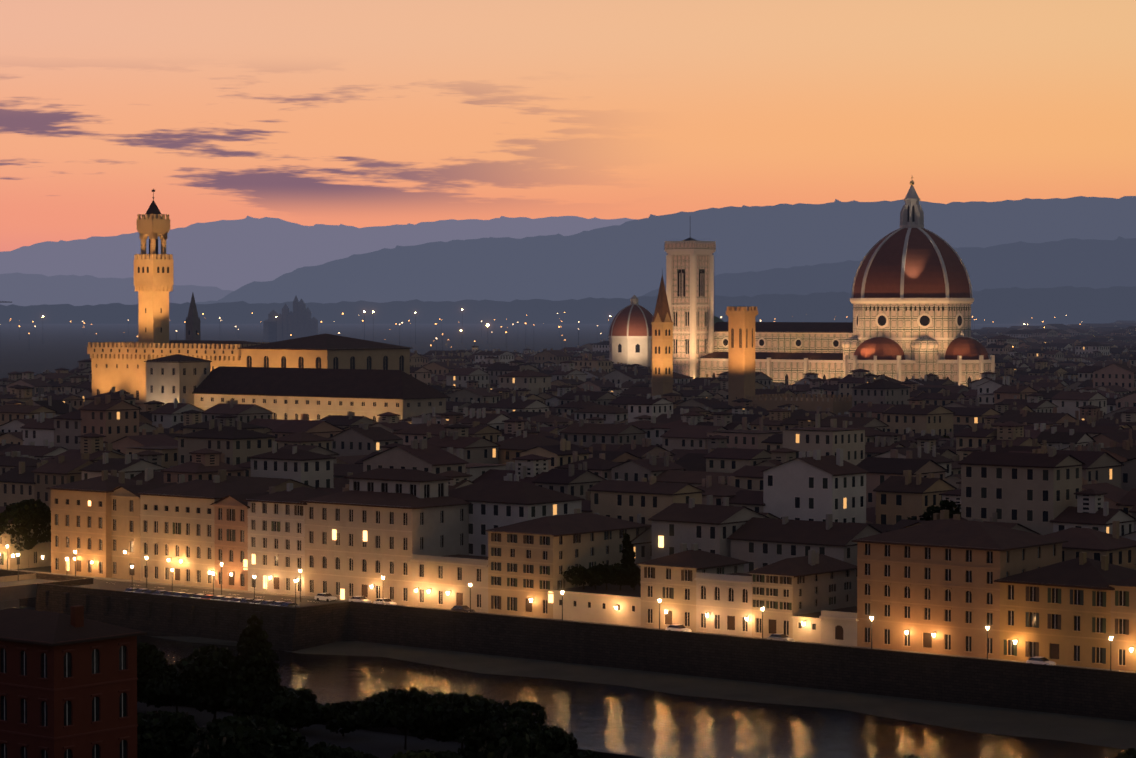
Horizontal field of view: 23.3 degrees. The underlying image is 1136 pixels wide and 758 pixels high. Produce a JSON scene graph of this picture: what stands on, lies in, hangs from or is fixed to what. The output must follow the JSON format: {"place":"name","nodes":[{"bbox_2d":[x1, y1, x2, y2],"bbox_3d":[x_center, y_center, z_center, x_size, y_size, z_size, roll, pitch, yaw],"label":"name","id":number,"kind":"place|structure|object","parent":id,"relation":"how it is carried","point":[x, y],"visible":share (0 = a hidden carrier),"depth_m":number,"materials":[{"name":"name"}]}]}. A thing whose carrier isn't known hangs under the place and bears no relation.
{"place":"outdoors","nodes":[
{"label":"outdoors","id":0,"kind":"place"},
{"bbox_2d":[0,272,232,305],"bbox_3d":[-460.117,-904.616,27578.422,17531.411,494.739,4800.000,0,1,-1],"label":"mountain ridge","id":1,"kind":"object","parent":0,"point":[19,289],"visible":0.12,"depth_m":28058.47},
{"bbox_2d":[137,701,647,757],"bbox_3d":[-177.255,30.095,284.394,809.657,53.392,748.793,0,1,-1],"label":"hillside","id":2,"kind":"structure","parent":0,"point":[386,742],"depth_m":351.00,"materials":[{"name":"green plant"}]},
{"bbox_2d":[0,605,146,757],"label":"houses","id":3,"kind":"structure","parent":2,"relation":"on","point":[68,686],"depth_m":301.12,"materials":[{"name":"red brick"}]},
{"bbox_2d":[0,324,1079,671],"bbox_3d":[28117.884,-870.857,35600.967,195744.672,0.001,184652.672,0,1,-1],"label":"ground","id":4,"kind":"structure","parent":0,"point":[42,348],"depth_m":5224.95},
{"bbox_2d":[185,293,200,339],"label":"church spire","id":5,"kind":"object","parent":4,"relation":"on","point":[193,331],"visible":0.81,"depth_m":1888.23,"materials":[{"name":"black stone"}]},
{"bbox_2d":[87,188,412,403],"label":"fortified palace","id":6,"kind":"structure","parent":4,"relation":"on","point":[118,366],"depth_m":995.69,"materials":[{"name":"beige stone"}]},
{"bbox_2d":[263,296,317,340],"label":"courthouse","id":7,"kind":"structure","parent":4,"relation":"on","point":[298,322],"depth_m":4486.06,"materials":[{"name":"black"}]},
{"bbox_2d":[144,354,449,423],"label":"long palace","id":8,"kind":"structure","parent":4,"relation":"on","point":[296,393],"depth_m":880.03,"materials":[{"name":"beige"}]},
{"bbox_2d":[0,216,637,290],"bbox_3d":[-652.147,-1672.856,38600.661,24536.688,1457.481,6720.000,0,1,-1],"label":"mountain ridge","id":9,"kind":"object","parent":4,"relation":"on","point":[232,255],"visible":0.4,"depth_m":40418.77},
{"bbox_2d":[0,309,1093,350],"bbox_3d":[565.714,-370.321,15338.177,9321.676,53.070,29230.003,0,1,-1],"label":"lights","id":10,"kind":"object","parent":4,"relation":"on","point":[441,330],"visible":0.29,"depth_m":4190.49,"materials":[{"name":"yellow"}]},
{"bbox_2d":[0,320,1135,569],"bbox_3d":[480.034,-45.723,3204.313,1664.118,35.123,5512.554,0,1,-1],"label":"city","id":11,"kind":"object","parent":4,"relation":"on","point":[1038,426],"visible":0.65,"depth_m":689.76},
{"bbox_2d":[0,468,1135,671],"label":"riverfront buildings","id":12,"kind":"structure","parent":4,"relation":"on","point":[957,584],"depth_m":489.42,"materials":[{"name":"beige paint"}]},
{"bbox_2d":[0,435,1135,757],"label":"trees","id":13,"kind":"object","parent":4,"relation":"on","point":[256,697],"visible":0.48,"depth_m":340.34,"materials":[{"name":"green plant"}]},
{"bbox_2d":[0,286,1135,323],"bbox_3d":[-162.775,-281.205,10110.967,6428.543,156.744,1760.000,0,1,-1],"label":"distant hills","id":14,"kind":"structure","parent":4,"relation":"on","point":[1061,305],"depth_m":10141.09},
{"bbox_2d":[608,295,652,368],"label":"domed chapel","id":15,"kind":"structure","parent":4,"relation":"on","point":[630,337],"depth_m":1635.14,"materials":[{"name":"white"}]},
{"bbox_2d":[651,275,672,397],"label":"church steeple","id":16,"kind":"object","parent":4,"relation":"on","point":[662,353],"visible":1,"depth_m":1004.05,"materials":[{"name":"orange"}]},
{"bbox_2d":[448,473,881,605],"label":"houses","id":17,"kind":"structure","parent":4,"relation":"on","point":[755,539],"depth_m":499.14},
{"bbox_2d":[196,196,1135,303],"bbox_3d":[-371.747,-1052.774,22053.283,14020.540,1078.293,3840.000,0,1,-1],"label":"mountain ridge","id":18,"kind":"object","parent":4,"relation":"on","point":[626,260],"visible":0.5,"depth_m":22897.24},
{"bbox_2d":[664,238,715,378],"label":"campanile","id":19,"kind":"structure","parent":4,"relation":"on","point":[690,279],"depth_m":1351.96,"materials":[{"name":"beige stone"}]},
{"bbox_2d":[699,177,994,386],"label":"cathedral","id":20,"kind":"structure","parent":4,"relation":"on","point":[911,300],"depth_m":1281.63,"materials":[{"name":"beige stone"}]},
{"bbox_2d":[642,236,1135,296],"bbox_3d":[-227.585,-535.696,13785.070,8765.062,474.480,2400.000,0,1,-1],"label":"mountain ridge","id":21,"kind":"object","parent":4,"relation":"on","point":[1090,263],"visible":0.21,"depth_m":14349.45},
{"bbox_2d":[0,568,1135,749],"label":"embankment","id":22,"kind":"structure","parent":0,"point":[1088,705],"depth_m":457.87,"materials":[{"name":"stone"}]},
{"bbox_2d":[0,573,85,609],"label":"bridge","id":23,"kind":"structure","parent":22,"relation":"on","point":[13,590],"depth_m":537.65,"materials":[{"name":"stone"}]},
{"bbox_2d":[16,552,67,580],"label":"street lamps","id":24,"kind":"object","parent":23,"relation":"on","point":[18,553],"visible":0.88,"depth_m":555.57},
{"bbox_2d":[6,529,1132,670],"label":"street lamps","id":25,"kind":"object","parent":22,"relation":"on","point":[550,596],"visible":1,"depth_m":503.17,"materials":[{"name":"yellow metal"}]},
{"bbox_2d":[124,588,1055,664],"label":"cars","id":26,"kind":"object","parent":22,"relation":"on","point":[327,597],"visible":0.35,"depth_m":506.81,"materials":[{"name":"paint"}]},
{"bbox_2d":[0,0,1135,251],"label":"sky","id":27,"kind":"structure","parent":0,"point":[356,113],"materials":[{"name":"orange"}]},
{"bbox_2d":[137,635,1126,757],"bbox_3d":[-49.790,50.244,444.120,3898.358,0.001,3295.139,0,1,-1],"label":"river","id":28,"kind":"structure","parent":0,"point":[619,719],"depth_m":412.60,"materials":[{"name":"black liquid"}]},
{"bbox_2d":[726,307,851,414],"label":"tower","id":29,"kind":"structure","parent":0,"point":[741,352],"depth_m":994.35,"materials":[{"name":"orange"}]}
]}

